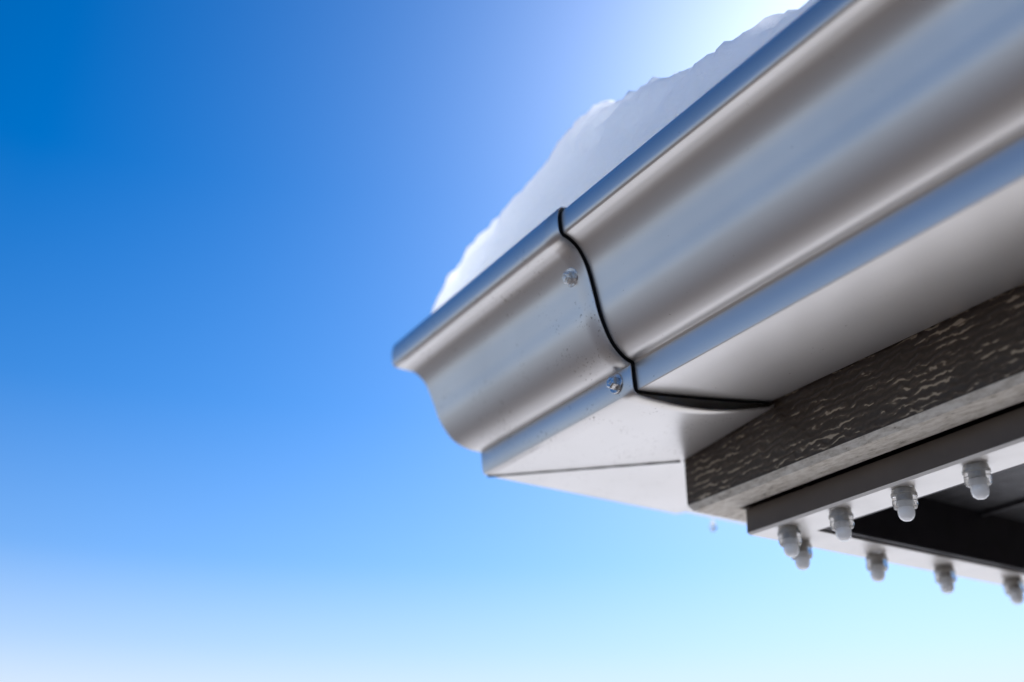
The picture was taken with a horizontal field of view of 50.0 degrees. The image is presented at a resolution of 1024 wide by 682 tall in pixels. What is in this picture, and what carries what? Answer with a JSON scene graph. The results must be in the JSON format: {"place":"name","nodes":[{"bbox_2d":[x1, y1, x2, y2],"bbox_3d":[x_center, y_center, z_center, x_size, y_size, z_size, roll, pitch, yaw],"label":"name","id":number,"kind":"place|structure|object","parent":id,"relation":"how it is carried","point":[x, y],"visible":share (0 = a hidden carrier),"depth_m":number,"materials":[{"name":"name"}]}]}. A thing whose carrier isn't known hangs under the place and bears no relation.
{"place":"outdoors","nodes":[
{"label":"outdoors","id":0,"kind":"place"},
{"bbox_2d":[0,0,1023,681],"label":"sky","id":1,"kind":"structure","parent":0,"point":[223,223],"materials":[{"name":"blue"}]},
{"label":"ground","id":2,"kind":"structure","parent":0,"visible":0},
{"bbox_2d":[812,401,1023,571],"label":"rafter band","id":3,"kind":"object","parent":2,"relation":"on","point":[941,528],"visible":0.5,"depth_m":0.96,"materials":[{"name":"paint"}]},
{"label":"walls","id":4,"kind":"object","parent":2,"relation":"on","visible":0},
{"bbox_2d":[746,407,1023,584],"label":"soffit trim","id":5,"kind":"structure","parent":4,"relation":"on","point":[996,444],"depth_m":0.82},
{"bbox_2d":[684,283,1023,521],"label":"fascia board","id":6,"kind":"object","parent":5,"relation":"on","point":[963,367],"visible":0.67,"depth_m":0.78,"materials":[{"name":"brown wood"}]},
{"bbox_2d":[392,0,1023,524],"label":"rain gutter","id":7,"kind":"object","parent":6,"relation":"on","point":[818,190],"visible":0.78,"depth_m":0.72,"materials":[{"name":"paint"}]},
{"bbox_2d":[710,518,716,531],"bbox_3d":[0.193,0.176,1.054,0.007,0.013,0.007,15,-30,-28],"label":"water drop","id":8,"kind":"object","parent":7,"relation":"attached to","point":[713,526],"visible":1,"depth_m":1.05,"materials":[{"name":"white"}]},
{"bbox_2d":[777,461,1023,603],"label":"string lights","id":9,"kind":"object","parent":5,"relation":"attached to","point":[977,478],"visible":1,"depth_m":0.86,"materials":[{"name":"white"}]},
{"bbox_2d":[924,465,1023,521],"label":"soffit","id":10,"kind":"structure","parent":5,"relation":"attached to","point":[1006,486],"depth_m":0.96,"materials":[{"name":"paint"}]},
{"bbox_2d":[980,499,1023,515],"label":"soffit rib","id":11,"kind":"object","parent":5,"relation":"attached to","point":[1002,508],"visible":1,"depth_m":0.98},
{"bbox_3d":[3.842,-0.610,0.731,5.861,0.807,4.861,15,-30,-28],"label":"roof","id":12,"kind":"object","parent":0,"visible":0},
{"bbox_2d":[431,0,817,313],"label":"roof snow","id":13,"kind":"structure","parent":12,"relation":"on","point":[596,143],"depth_m":0.86,"materials":[{"name":"white snow"}]}
]}

